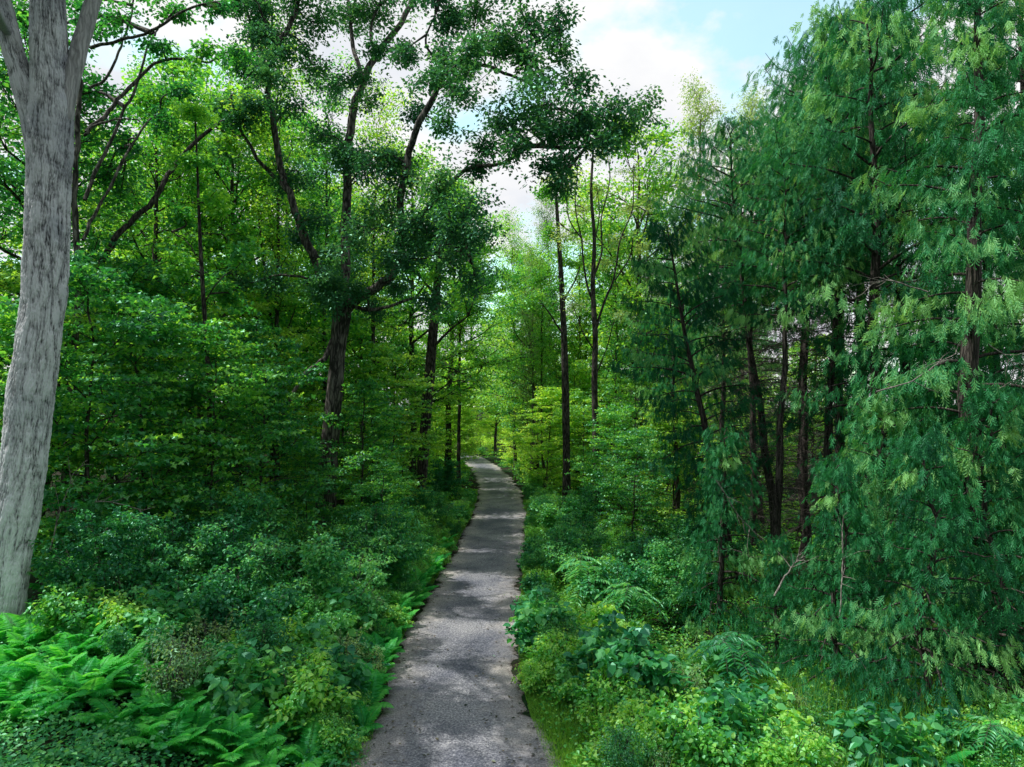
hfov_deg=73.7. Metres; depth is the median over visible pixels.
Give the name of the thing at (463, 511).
bramble bush
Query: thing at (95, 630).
fern
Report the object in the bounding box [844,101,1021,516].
cedar tree
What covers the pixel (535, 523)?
bramble bush
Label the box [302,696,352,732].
shrub
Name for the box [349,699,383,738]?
fern
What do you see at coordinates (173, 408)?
young maple
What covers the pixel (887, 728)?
bramble bush
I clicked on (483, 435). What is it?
young maple
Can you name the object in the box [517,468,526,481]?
shrub
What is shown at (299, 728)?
fern
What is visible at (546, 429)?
young maple
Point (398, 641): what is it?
fern
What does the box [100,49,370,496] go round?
maple tree
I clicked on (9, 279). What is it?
maple sapling
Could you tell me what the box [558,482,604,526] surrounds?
shrub
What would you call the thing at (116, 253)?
young maple
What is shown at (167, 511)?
shrub
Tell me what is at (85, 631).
fern
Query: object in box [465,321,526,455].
maple tree
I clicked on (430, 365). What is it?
oak tree
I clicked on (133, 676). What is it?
fern
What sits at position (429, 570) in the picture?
fern
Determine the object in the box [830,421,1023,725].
young cedar
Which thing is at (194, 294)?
maple sapling
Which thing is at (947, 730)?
bramble bush
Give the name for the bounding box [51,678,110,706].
fern
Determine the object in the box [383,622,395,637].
fern
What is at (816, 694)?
tall grass
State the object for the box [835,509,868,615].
dead branch
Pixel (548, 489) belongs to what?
shrub
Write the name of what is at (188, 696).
fern
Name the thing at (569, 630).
shrub
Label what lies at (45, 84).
oak tree
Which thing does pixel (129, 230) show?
maple tree
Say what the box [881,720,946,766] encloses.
bramble bush
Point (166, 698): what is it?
fern
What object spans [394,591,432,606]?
fern
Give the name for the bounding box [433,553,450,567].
fern
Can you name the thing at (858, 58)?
cedar tree
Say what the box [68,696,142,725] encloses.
fern
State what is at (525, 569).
bramble bush
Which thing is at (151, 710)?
fern
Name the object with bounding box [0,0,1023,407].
sky
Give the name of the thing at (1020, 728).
bramble bush
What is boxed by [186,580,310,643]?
shrub
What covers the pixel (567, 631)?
bramble bush
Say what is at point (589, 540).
shrub
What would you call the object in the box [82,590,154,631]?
bramble bush
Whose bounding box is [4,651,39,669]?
fern
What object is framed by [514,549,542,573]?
shrub
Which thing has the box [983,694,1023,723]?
bramble bush
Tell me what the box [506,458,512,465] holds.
shrub
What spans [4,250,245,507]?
maple sapling
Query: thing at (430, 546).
bramble bush
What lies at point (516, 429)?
maple tree
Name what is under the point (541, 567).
shrub
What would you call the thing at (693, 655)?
bramble bush
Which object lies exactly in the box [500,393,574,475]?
maple sapling
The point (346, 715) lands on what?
bramble bush
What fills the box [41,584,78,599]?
fern
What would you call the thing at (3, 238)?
maple tree
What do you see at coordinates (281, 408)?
young maple
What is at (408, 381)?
maple sapling
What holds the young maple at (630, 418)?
on the ground at (34, 593)
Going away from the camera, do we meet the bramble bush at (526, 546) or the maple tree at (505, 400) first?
the bramble bush at (526, 546)
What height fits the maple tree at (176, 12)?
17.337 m
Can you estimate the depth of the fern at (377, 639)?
14.15 m
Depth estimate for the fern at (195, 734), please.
9.50 m
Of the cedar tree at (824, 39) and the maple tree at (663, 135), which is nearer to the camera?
the cedar tree at (824, 39)
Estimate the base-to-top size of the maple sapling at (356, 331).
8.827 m
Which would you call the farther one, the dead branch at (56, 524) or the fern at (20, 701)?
the dead branch at (56, 524)
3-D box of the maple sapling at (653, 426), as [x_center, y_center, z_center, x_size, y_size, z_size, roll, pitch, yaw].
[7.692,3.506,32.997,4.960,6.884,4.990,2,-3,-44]
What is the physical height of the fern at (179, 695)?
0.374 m
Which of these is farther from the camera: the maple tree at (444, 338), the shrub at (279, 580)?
the maple tree at (444, 338)
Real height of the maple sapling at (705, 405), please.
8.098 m
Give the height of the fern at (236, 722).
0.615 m
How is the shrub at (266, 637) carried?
on the ground at (34, 593)
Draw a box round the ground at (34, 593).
[0,407,1023,766]
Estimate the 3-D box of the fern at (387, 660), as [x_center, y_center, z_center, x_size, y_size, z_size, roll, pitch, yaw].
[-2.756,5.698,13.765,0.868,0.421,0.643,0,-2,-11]
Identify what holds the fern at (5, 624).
on the ground at (34, 593)
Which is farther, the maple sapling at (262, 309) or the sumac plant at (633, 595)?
the maple sapling at (262, 309)
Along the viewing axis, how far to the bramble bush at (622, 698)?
11.34 m
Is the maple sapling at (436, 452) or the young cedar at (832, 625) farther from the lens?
the maple sapling at (436, 452)
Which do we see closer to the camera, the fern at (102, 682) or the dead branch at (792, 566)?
the fern at (102, 682)
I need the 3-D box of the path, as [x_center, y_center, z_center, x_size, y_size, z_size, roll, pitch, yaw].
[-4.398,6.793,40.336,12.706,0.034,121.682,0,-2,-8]
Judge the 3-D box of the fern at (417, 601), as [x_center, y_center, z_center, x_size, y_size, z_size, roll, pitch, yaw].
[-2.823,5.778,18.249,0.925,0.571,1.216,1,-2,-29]
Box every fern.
[0,613,42,641]
[0,613,48,648]
[0,645,17,682]
[0,661,67,700]
[0,672,22,708]
[0,675,50,721]
[0,689,32,717]
[0,689,66,721]
[0,690,37,727]
[1,636,39,648]
[2,623,56,661]
[2,659,48,701]
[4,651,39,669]
[4,651,44,660]
[4,654,11,669]
[7,640,45,656]
[9,660,34,687]
[10,652,93,691]
[12,652,64,666]
[18,660,95,701]
[29,573,65,593]
[30,624,52,639]
[30,676,85,704]
[31,671,112,714]
[37,612,104,651]
[38,629,95,650]
[40,639,83,661]
[40,656,97,702]
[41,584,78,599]
[41,632,101,661]
[45,635,100,657]
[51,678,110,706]
[56,617,111,641]
[57,638,107,655]
[61,651,87,685]
[66,653,122,688]
[66,668,121,707]
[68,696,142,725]
[70,625,137,653]
[80,639,148,686]
[83,613,105,621]
[86,655,133,689]
[86,656,129,676]
[88,657,135,680]
[93,657,127,681]
[96,614,152,657]
[101,715,169,747]
[102,657,152,698]
[103,661,176,697]
[113,651,149,664]
[113,666,177,697]
[119,699,192,720]
[120,686,175,723]
[121,706,200,751]
[132,690,178,722]
[132,696,206,738]
[135,683,210,712]
[141,685,180,701]
[151,702,224,755]
[157,720,197,740]
[157,723,207,756]
[161,671,217,709]
[171,683,191,703]
[173,662,206,699]
[193,716,252,761]
[194,731,265,766]
[195,694,269,737]
[195,703,265,725]
[195,711,263,762]
[195,713,286,751]
[205,759,259,766]
[212,719,285,748]
[221,732,264,766]
[224,730,296,766]
[237,746,277,766]
[249,704,284,736]
[251,714,268,732]
[270,713,321,742]
[280,727,341,765]
[281,720,336,766]
[338,669,388,694]
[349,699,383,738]
[353,668,396,693]
[356,618,386,637]
[356,669,393,710]
[357,630,399,672]
[358,658,383,682]
[370,574,416,591]
[371,574,398,590]
[381,591,414,604]
[381,592,414,611]
[381,616,413,632]
[381,673,394,680]
[383,599,410,612]
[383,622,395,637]
[383,654,395,669]
[385,626,404,653]
[386,628,404,656]
[387,609,418,623]
[391,588,425,607]
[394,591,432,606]
[399,581,437,597]
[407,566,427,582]
[418,559,440,578]
[425,565,435,583]
[426,542,455,550]
[428,554,443,575]
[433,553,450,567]
[882,740,977,766]
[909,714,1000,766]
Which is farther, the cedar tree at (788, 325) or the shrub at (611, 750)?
the cedar tree at (788, 325)
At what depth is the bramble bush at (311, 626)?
12.74 m
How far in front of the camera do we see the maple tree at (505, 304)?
53.58 m
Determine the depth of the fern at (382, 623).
15.45 m
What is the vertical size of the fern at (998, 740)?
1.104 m
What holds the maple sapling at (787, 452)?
on the ground at (34, 593)
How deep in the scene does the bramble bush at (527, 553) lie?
22.50 m
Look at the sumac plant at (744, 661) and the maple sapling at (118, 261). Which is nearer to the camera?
the sumac plant at (744, 661)
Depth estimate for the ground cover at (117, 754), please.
9.14 m
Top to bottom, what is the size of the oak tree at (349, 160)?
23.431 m
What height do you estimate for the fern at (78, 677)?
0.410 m
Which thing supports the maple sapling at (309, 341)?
on the ground at (34, 593)
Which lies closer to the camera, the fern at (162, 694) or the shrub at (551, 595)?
the fern at (162, 694)
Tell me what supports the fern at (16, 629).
on the ground at (34, 593)
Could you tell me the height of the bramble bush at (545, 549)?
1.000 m
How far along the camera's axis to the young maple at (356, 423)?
57.50 m
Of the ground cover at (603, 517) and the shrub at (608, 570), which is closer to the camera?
the shrub at (608, 570)
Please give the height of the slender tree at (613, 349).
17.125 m
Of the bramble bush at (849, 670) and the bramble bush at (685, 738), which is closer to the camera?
the bramble bush at (685, 738)
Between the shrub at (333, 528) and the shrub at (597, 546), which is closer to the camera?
the shrub at (333, 528)
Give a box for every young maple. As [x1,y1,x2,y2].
[73,249,195,479]
[105,280,260,474]
[184,261,308,455]
[229,302,347,455]
[290,303,409,462]
[343,296,447,457]
[403,354,481,454]
[431,357,484,458]
[454,351,495,443]
[484,379,520,450]
[514,358,570,465]
[545,335,632,470]
[585,319,710,477]
[630,340,726,488]
[703,351,796,490]
[768,333,855,490]
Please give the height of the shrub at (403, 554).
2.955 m
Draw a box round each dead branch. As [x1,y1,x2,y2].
[50,458,91,548]
[64,483,165,527]
[716,480,768,553]
[774,541,817,595]
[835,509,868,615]
[850,274,927,298]
[875,342,959,392]
[988,343,1023,387]
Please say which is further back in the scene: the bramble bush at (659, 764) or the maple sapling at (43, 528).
the maple sapling at (43, 528)
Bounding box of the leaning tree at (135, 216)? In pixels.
[36,90,274,550]
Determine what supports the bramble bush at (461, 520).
on the ground at (34, 593)
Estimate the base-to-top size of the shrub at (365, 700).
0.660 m
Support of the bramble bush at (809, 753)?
on the ground at (34, 593)
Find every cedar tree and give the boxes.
[604,199,786,594]
[615,257,726,521]
[648,105,840,578]
[660,222,775,530]
[673,165,811,548]
[688,119,890,605]
[690,258,814,533]
[721,10,951,541]
[722,122,849,536]
[725,85,891,562]
[727,0,1023,631]
[727,62,942,598]
[743,0,967,554]
[750,36,964,578]
[761,0,1023,568]
[830,0,1023,659]
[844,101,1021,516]
[888,15,1023,569]
[892,0,1023,609]
[965,168,1023,384]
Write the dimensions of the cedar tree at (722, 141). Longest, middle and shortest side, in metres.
15.164 x 5.876 x 5.798 m
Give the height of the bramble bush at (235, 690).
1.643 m
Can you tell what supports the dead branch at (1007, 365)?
attached to the cedar tree at (972, 320)
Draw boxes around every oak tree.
[0,0,218,624]
[204,0,671,530]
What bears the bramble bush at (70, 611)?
on the ground at (34, 593)
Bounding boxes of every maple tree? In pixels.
[0,0,197,398]
[0,51,24,299]
[0,111,192,496]
[20,0,258,534]
[61,70,281,477]
[80,41,301,478]
[80,159,174,440]
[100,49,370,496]
[103,168,289,466]
[153,94,279,518]
[191,96,398,481]
[229,168,312,509]
[256,184,405,470]
[300,183,407,443]
[303,197,435,481]
[318,139,496,479]
[375,170,549,466]
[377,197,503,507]
[424,265,515,445]
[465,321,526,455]
[467,247,574,461]
[477,266,569,463]
[483,248,582,470]
[497,325,561,441]
[516,182,591,504]
[529,281,628,477]
[537,148,668,519]
[539,204,662,477]
[551,114,724,501]
[569,262,699,486]
[709,302,791,428]
[765,349,823,439]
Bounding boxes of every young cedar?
[658,422,810,644]
[738,530,827,677]
[763,453,930,711]
[786,364,1019,673]
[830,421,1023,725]
[889,377,1023,709]
[946,380,1023,667]
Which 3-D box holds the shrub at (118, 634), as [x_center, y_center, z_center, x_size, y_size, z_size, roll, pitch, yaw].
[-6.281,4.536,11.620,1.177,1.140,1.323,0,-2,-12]
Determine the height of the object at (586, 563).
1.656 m
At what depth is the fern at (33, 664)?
10.30 m
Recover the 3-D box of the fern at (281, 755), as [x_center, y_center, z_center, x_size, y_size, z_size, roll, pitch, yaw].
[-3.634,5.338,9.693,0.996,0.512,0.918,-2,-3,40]
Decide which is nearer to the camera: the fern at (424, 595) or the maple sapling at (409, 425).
the fern at (424, 595)
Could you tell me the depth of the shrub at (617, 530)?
26.61 m
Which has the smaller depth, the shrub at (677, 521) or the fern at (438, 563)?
the fern at (438, 563)
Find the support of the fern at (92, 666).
on the ground at (34, 593)
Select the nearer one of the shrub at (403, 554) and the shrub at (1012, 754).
the shrub at (1012, 754)
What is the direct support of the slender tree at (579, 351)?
on the ground at (34, 593)
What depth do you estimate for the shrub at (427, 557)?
21.47 m
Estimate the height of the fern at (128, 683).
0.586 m
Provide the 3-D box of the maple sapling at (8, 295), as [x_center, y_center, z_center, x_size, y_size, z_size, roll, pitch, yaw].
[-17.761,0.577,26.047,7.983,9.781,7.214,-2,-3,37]
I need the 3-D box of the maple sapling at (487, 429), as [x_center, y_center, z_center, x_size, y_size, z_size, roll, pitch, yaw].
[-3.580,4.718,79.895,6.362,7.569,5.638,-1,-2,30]
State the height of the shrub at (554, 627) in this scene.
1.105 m
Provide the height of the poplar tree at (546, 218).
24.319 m
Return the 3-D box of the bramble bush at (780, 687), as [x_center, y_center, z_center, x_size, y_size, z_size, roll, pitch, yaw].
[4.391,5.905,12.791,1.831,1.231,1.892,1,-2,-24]
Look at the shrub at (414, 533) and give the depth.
22.75 m
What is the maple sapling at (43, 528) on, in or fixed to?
on the ground at (34, 593)
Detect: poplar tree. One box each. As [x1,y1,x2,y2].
[511,239,557,469]
[521,184,575,474]
[619,209,668,498]
[658,70,731,502]
[701,82,779,507]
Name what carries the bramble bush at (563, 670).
on the ground at (34, 593)
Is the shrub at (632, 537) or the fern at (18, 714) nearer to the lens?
the fern at (18, 714)
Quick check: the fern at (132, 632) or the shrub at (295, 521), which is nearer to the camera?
the fern at (132, 632)
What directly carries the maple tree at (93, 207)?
on the ground at (34, 593)
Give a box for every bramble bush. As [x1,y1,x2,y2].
[18,579,126,644]
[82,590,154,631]
[123,589,202,652]
[181,605,245,657]
[188,637,295,723]
[212,617,328,679]
[250,646,361,738]
[272,619,352,668]
[294,586,377,651]
[296,644,372,714]
[301,710,369,760]
[329,622,371,667]
[337,708,354,722]
[345,638,389,673]
[349,589,385,617]
[356,645,385,672]
[376,583,396,593]
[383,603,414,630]
[420,542,441,550]
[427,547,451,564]
[432,537,457,553]
[446,518,468,529]
[447,509,467,521]
[454,505,470,520]
[457,489,476,500]
[462,494,473,504]
[503,586,578,654]
[511,654,557,693]
[512,591,536,608]
[516,546,542,567]
[519,572,548,590]
[520,537,539,551]
[521,564,545,576]
[522,499,533,509]
[522,674,549,694]
[523,512,539,525]
[523,628,592,680]
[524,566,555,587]
[525,531,544,541]
[527,521,539,529]
[533,623,582,648]
[534,543,554,562]
[546,669,604,707]
[553,650,593,685]
[562,610,659,682]
[565,601,646,637]
[570,664,650,729]
[571,624,694,707]
[585,740,604,761]
[588,697,672,762]
[590,722,622,757]
[605,679,665,721]
[613,686,714,747]
[628,698,762,766]
[638,732,676,766]
[669,662,710,694]
[673,641,749,698]
[676,687,741,724]
[681,725,801,766]
[686,648,713,657]
[689,679,790,750]
[701,663,801,714]
[720,702,841,759]
[733,722,852,766]
[736,683,810,732]
[782,687,811,715]
[790,689,827,716]
[796,669,845,695]
[806,724,842,765]
[810,636,840,664]
[810,726,834,738]
[821,700,965,766]
[828,740,849,766]
[840,650,857,688]
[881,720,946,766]
[907,705,988,762]
[945,704,1023,760]
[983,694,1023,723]
[988,735,1023,766]
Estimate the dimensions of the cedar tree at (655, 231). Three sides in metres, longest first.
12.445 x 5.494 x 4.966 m
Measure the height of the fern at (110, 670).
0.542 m
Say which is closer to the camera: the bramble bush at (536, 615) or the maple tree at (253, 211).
the bramble bush at (536, 615)
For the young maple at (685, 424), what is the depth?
49.64 m
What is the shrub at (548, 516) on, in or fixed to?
on the ground at (34, 593)
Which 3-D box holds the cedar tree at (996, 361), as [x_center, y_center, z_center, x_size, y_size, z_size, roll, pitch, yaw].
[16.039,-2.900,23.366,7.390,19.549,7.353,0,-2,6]
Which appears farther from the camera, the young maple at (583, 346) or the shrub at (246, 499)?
the young maple at (583, 346)
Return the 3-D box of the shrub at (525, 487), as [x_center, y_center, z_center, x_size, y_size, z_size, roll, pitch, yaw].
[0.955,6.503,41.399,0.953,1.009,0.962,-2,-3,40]
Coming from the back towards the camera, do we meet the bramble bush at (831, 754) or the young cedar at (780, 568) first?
the young cedar at (780, 568)
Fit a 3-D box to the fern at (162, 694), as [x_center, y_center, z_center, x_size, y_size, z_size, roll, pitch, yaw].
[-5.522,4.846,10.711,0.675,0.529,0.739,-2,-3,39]
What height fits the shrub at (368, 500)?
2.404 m
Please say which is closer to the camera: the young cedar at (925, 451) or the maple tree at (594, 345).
the young cedar at (925, 451)
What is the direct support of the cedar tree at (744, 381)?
on the ground at (34, 593)
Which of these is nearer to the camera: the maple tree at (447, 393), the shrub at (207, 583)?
the shrub at (207, 583)
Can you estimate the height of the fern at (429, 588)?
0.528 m
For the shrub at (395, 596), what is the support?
on the ground at (34, 593)
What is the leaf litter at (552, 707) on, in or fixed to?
on the ground at (34, 593)
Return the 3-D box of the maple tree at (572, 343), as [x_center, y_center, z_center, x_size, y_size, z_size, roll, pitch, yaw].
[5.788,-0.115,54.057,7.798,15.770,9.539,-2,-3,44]
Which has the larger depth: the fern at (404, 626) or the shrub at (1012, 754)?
the fern at (404, 626)
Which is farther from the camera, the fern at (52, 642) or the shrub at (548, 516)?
the shrub at (548, 516)
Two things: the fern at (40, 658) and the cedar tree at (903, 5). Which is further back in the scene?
the cedar tree at (903, 5)
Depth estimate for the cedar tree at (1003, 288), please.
30.49 m
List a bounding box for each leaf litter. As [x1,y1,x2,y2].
[277,503,481,766]
[372,498,547,766]
[512,550,596,763]
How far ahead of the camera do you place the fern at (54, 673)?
9.99 m
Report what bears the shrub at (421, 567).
on the ground at (34, 593)
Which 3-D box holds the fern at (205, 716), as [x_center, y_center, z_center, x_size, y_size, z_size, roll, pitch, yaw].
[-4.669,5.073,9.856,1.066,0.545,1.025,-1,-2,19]
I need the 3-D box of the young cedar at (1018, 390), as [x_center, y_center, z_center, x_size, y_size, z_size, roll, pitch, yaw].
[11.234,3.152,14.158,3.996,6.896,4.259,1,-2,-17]
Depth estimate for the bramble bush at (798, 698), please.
12.61 m
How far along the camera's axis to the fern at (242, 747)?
9.57 m
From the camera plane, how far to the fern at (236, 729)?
9.86 m
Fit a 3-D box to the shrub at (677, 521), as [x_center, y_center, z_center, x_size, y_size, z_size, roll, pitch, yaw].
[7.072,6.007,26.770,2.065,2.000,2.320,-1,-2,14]
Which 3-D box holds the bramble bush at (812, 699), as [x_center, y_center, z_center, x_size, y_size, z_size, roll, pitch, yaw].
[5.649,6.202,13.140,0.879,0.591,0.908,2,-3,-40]
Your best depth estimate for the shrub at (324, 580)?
15.04 m
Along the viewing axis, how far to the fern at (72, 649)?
11.37 m
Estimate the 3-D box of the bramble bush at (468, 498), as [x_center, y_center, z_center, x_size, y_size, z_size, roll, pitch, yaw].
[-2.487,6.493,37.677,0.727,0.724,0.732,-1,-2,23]
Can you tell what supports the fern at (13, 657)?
on the ground at (34, 593)
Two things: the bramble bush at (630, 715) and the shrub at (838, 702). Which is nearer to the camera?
the bramble bush at (630, 715)
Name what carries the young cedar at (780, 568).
on the ground at (34, 593)
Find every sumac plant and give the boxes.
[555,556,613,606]
[594,582,668,622]
[687,634,778,692]
[699,631,763,665]
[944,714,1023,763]
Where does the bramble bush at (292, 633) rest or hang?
on the ground at (34, 593)
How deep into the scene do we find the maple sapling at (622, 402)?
37.85 m
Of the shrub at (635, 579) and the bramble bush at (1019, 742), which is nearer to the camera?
the bramble bush at (1019, 742)
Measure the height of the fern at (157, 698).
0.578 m
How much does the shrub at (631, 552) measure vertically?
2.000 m
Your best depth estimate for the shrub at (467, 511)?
32.40 m
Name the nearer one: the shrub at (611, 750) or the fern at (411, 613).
the shrub at (611, 750)
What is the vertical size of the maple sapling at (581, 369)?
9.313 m
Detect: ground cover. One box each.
[0,503,460,766]
[73,435,476,542]
[476,448,940,557]
[523,534,1023,766]
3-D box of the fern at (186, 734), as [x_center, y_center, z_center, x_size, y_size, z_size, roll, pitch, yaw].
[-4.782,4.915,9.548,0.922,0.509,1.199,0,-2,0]
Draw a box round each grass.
[309,488,477,766]
[518,500,607,766]
[561,619,1023,766]
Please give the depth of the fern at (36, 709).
9.60 m
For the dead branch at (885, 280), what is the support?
attached to the cedar tree at (972, 320)
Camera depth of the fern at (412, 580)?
19.12 m
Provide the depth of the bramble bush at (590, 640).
12.74 m
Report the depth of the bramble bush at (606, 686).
11.52 m
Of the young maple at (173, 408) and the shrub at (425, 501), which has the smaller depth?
the shrub at (425, 501)
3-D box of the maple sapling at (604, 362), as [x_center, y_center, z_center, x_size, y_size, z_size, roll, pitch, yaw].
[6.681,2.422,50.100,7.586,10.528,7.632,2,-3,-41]
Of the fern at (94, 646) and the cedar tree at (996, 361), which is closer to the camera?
the fern at (94, 646)
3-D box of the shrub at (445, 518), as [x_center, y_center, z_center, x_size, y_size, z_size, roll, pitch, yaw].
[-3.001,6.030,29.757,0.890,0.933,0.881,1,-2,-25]
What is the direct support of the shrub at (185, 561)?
on the ground at (34, 593)
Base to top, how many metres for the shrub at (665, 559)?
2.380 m
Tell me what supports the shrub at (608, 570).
on the ground at (34, 593)
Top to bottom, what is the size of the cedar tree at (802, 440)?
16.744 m
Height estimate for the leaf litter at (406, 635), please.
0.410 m
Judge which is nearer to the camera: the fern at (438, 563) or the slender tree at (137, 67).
the fern at (438, 563)
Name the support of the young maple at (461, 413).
on the ground at (34, 593)
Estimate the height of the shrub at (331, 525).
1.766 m
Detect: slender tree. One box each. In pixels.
[123,51,206,443]
[228,3,321,513]
[289,46,376,430]
[326,68,414,497]
[433,163,491,485]
[493,205,531,467]
[519,232,558,486]
[556,181,603,482]
[596,228,637,487]
[641,149,694,490]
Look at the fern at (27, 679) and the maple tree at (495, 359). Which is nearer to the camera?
the fern at (27, 679)
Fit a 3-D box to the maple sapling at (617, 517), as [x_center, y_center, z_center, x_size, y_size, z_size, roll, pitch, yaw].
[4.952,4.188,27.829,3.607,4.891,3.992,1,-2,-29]
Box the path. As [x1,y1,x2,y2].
[342,455,562,766]
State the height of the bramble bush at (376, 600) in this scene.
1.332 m
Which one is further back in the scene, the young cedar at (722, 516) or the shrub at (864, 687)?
the young cedar at (722, 516)
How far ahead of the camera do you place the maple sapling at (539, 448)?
42.50 m
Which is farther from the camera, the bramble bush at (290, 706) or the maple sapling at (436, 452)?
the maple sapling at (436, 452)
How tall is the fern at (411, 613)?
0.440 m
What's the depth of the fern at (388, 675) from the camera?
12.71 m
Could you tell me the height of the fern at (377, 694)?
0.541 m
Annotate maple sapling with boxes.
[0,242,231,559]
[0,257,165,531]
[0,287,140,516]
[0,293,131,568]
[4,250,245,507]
[42,285,281,543]
[79,318,305,563]
[85,258,315,524]
[151,318,343,532]
[167,288,330,510]
[231,305,376,491]
[258,310,406,505]
[267,440,342,530]
[291,376,419,527]
[325,342,449,508]
[336,458,423,570]
[353,345,451,473]
[403,381,467,459]
[417,390,479,478]
[461,393,505,455]
[475,403,517,451]
[498,405,546,461]
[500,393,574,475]
[505,386,586,493]
[535,359,613,489]
[547,388,616,499]
[560,347,654,486]
[564,403,660,512]
[580,427,675,536]
[584,368,679,511]
[625,385,727,528]
[650,361,757,509]
[689,433,769,532]
[715,396,809,516]
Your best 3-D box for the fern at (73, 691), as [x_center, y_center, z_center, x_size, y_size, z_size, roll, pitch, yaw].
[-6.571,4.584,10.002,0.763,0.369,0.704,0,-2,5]
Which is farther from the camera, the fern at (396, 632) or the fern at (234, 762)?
the fern at (396, 632)
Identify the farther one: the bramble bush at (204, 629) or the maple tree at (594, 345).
the maple tree at (594, 345)
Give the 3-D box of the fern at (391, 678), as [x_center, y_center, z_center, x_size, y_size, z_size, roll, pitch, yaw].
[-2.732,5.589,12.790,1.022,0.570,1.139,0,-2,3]
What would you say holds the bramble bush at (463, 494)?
on the ground at (34, 593)
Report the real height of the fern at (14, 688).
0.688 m
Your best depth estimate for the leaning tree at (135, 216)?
24.07 m
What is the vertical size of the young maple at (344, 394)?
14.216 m
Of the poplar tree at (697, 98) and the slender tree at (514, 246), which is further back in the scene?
the slender tree at (514, 246)
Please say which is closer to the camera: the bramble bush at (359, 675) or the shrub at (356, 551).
the bramble bush at (359, 675)
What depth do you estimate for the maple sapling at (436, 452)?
57.82 m
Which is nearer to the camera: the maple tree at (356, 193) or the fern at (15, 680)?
the fern at (15, 680)
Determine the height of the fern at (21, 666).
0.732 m
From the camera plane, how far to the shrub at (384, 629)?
15.03 m
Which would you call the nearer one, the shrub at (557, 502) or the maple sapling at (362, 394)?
the maple sapling at (362, 394)
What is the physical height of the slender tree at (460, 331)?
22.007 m
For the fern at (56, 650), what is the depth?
11.19 m
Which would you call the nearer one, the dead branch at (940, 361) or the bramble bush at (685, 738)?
the bramble bush at (685, 738)
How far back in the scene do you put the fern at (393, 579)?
19.02 m
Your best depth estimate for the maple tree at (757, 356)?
54.85 m
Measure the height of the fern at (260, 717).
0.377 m
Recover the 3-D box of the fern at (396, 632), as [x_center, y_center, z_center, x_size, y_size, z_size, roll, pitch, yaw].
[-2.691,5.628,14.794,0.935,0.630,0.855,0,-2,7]
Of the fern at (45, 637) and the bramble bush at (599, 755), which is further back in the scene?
the fern at (45, 637)
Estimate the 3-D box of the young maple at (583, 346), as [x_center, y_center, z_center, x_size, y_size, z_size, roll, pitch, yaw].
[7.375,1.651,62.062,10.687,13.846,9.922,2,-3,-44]
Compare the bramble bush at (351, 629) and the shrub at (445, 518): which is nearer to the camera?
the bramble bush at (351, 629)
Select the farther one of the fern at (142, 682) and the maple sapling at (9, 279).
the maple sapling at (9, 279)
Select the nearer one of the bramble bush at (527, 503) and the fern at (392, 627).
the fern at (392, 627)
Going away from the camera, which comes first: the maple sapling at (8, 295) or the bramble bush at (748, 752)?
the bramble bush at (748, 752)
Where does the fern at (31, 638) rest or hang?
on the ground at (34, 593)
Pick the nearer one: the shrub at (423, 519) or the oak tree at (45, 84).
the oak tree at (45, 84)
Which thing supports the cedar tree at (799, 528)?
on the ground at (34, 593)
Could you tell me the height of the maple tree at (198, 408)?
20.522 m
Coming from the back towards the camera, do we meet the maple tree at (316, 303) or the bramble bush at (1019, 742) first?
the maple tree at (316, 303)
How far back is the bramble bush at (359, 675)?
12.01 m
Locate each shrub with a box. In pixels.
[27,500,181,604]
[31,503,150,592]
[68,486,218,581]
[97,616,183,665]
[106,506,231,602]
[120,563,242,650]
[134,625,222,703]
[157,634,222,673]
[159,502,295,608]
[164,478,297,572]
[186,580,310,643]
[213,616,309,686]
[236,564,322,625]
[250,602,359,645]
[258,507,327,577]
[278,521,396,632]
[283,512,359,574]
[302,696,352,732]
[319,526,390,587]
[323,511,370,539]
[332,497,437,588]
[335,653,353,677]
[343,689,372,721]
[350,482,402,527]
[354,506,430,551]
[358,618,394,642]
[373,583,407,606]
[373,593,389,620]
[387,467,420,502]
[390,574,427,601]
[400,484,449,526]
[406,507,438,533]
[408,557,435,576]
[411,548,439,574]
[414,455,472,503]
[416,529,438,544]
[426,486,454,509]
[429,524,451,538]
[437,513,450,525]
[447,517,462,534]
[451,497,470,507]
[454,504,472,518]
[476,445,484,455]
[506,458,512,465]
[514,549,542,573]
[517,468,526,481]
[520,483,533,493]
[522,473,543,485]
[522,656,555,689]
[523,490,535,499]
[523,523,535,535]
[527,523,588,581]
[530,492,554,513]
[530,494,579,533]
[531,580,552,589]
[532,560,554,574]
[534,616,577,646]
[535,525,548,535]
[535,588,566,606]
[536,484,554,498]
[536,612,586,642]
[541,490,561,510]
[547,506,614,560]
[555,547,618,604]
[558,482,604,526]
[576,556,660,621]
[588,537,629,574]
[591,719,663,766]
[595,522,626,547]
[601,534,675,596]
[615,524,667,555]
[630,527,718,611]
[641,518,674,540]
[665,509,715,544]
[669,508,761,589]
[777,692,841,739]
[816,691,853,717]
[845,673,882,706]
[972,747,1023,766]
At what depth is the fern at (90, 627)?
11.89 m
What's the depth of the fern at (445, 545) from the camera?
24.53 m
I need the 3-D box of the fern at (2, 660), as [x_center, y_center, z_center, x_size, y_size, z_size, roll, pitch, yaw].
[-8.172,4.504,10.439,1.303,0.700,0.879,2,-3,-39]
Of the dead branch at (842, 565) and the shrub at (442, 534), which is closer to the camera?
the dead branch at (842, 565)
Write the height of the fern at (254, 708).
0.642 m
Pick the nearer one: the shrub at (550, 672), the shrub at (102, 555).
the shrub at (550, 672)

